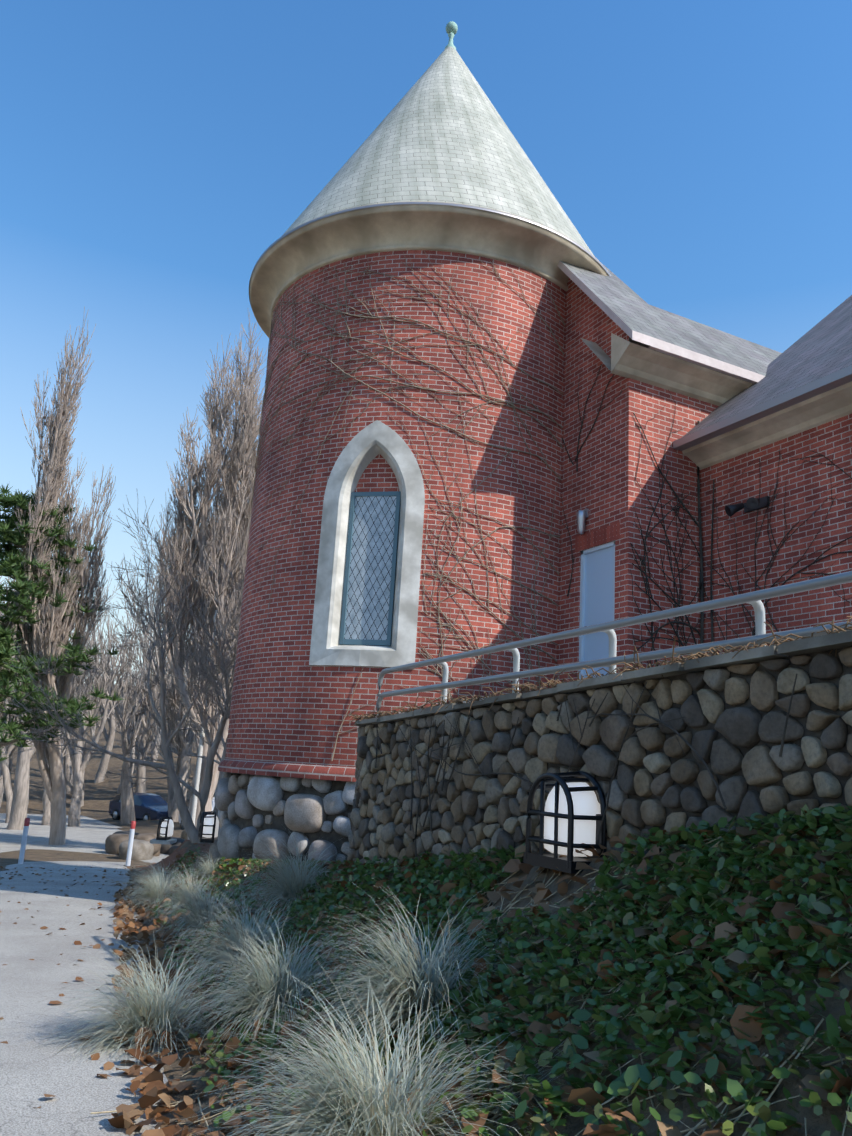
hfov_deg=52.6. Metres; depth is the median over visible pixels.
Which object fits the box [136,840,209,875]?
mulch bed
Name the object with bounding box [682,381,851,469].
cornice
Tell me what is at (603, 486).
brick walls
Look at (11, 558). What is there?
evergreen tree
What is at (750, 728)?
retaining wall stones
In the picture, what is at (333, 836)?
tower base
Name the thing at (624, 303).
wing roof
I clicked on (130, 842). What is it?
bollard
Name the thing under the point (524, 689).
cap fringe
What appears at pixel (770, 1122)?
garden bed
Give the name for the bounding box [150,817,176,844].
lamp
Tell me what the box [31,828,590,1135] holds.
fescue tufts
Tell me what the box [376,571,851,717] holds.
rails
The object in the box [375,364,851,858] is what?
wall vines
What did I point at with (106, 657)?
twigs
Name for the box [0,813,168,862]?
road
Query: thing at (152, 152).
sky
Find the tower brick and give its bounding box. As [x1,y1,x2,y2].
[225,250,565,766]
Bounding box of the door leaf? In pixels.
[583,546,613,677]
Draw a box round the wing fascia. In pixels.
[557,261,764,383]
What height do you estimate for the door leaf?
2.050 m
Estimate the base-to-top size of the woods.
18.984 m
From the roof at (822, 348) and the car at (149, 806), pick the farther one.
the car at (149, 806)
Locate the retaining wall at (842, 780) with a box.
[355,648,851,864]
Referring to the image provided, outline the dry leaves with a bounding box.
[90,825,851,1135]
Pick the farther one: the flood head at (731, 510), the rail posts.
the flood head at (731, 510)
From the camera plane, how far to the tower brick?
11.74 m
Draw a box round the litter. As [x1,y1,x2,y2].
[0,843,851,1135]
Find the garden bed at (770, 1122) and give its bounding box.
[143,803,851,1135]
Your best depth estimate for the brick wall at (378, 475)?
11.60 m
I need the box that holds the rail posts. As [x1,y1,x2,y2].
[439,600,765,704]
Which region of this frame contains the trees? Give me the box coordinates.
[41,638,189,824]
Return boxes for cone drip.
[249,202,610,307]
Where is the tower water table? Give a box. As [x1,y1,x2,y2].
[218,759,355,781]
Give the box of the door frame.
[579,541,614,678]
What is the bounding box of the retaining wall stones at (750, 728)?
[347,647,851,871]
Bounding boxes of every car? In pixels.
[108,793,167,819]
[178,797,214,828]
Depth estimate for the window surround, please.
11.23 m
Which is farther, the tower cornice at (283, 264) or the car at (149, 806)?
the car at (149, 806)
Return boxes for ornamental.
[85,620,231,843]
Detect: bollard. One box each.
[18,818,29,863]
[125,821,135,865]
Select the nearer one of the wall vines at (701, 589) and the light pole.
the wall vines at (701, 589)
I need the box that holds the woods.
[0,617,214,829]
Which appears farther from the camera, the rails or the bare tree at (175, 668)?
the bare tree at (175, 668)
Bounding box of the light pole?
[188,610,217,839]
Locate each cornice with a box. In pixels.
[249,201,609,337]
[581,333,753,405]
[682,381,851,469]
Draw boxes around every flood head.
[725,503,744,516]
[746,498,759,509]
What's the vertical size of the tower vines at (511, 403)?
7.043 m
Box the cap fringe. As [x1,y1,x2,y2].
[347,616,851,725]
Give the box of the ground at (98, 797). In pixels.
[0,683,851,1135]
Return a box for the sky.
[0,0,851,685]
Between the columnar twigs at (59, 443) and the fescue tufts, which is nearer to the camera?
the fescue tufts
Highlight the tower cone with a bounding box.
[282,47,592,254]
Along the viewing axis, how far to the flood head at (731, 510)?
10.53 m
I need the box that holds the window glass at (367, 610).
[344,496,395,639]
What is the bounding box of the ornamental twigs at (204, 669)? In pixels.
[0,464,250,789]
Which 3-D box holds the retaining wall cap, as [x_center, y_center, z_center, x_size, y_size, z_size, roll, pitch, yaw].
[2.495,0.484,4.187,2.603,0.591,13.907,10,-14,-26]
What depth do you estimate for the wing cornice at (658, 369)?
11.38 m
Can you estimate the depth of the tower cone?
13.12 m
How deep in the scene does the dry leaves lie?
2.98 m
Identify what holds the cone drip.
on the tower cone
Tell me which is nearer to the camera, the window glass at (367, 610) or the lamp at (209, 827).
the window glass at (367, 610)
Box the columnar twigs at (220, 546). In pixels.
[140,312,267,724]
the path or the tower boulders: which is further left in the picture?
the path
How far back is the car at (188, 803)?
36.45 m
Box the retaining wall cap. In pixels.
[355,630,851,726]
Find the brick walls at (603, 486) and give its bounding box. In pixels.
[557,278,851,681]
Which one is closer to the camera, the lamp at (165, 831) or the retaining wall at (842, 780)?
the retaining wall at (842, 780)
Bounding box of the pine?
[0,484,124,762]
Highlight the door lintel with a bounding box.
[575,522,619,551]
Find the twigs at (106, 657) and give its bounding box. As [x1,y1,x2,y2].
[0,485,198,757]
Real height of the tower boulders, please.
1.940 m
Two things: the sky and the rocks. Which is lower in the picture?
the rocks
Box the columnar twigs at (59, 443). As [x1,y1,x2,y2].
[14,307,115,746]
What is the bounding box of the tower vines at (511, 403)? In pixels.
[245,251,564,760]
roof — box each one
[561,261,781,381]
[683,295,851,436]
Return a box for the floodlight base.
[744,496,769,512]
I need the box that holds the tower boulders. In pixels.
[209,772,355,864]
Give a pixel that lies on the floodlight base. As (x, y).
(764, 502)
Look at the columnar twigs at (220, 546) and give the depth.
26.21 m
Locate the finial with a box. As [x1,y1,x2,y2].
[445,21,457,48]
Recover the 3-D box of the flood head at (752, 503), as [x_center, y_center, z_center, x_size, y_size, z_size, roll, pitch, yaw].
[3.926,-0.784,10.307,0.150,0.146,0.205,-7,9,38]
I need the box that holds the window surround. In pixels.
[309,420,424,668]
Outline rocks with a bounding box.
[105,829,186,860]
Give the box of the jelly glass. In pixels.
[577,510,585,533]
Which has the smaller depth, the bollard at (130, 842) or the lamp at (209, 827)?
the lamp at (209, 827)
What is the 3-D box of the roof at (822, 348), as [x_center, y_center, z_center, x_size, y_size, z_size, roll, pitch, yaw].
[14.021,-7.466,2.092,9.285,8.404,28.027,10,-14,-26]
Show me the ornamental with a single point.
(191, 830)
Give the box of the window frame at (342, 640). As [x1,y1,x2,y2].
[339,491,400,645]
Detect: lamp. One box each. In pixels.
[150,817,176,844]
[198,811,218,842]
[523,771,606,873]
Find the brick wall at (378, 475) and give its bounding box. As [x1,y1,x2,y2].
[355,454,398,491]
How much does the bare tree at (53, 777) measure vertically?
11.824 m
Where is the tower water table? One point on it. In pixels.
(321, 772)
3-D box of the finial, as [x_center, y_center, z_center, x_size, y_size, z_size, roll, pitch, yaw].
[0.468,-9.886,16.113,0.230,0.685,0.230,10,-14,-26]
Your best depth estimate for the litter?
4.41 m
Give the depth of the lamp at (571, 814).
4.33 m
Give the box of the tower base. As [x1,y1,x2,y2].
[225,773,352,860]
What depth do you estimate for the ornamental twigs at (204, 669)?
15.55 m
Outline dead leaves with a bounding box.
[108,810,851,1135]
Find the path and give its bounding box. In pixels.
[0,861,167,1135]
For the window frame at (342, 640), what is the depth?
11.27 m
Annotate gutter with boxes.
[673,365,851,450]
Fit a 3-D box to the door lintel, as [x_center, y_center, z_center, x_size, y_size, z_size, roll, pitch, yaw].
[2.237,-0.399,11.309,0.001,0.212,0.932,10,-14,-26]
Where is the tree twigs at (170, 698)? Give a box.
[3,536,199,755]
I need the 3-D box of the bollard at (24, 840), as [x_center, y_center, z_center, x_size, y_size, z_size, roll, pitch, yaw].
[-9.170,6.276,19.669,0.114,1.120,0.114,10,-14,-26]

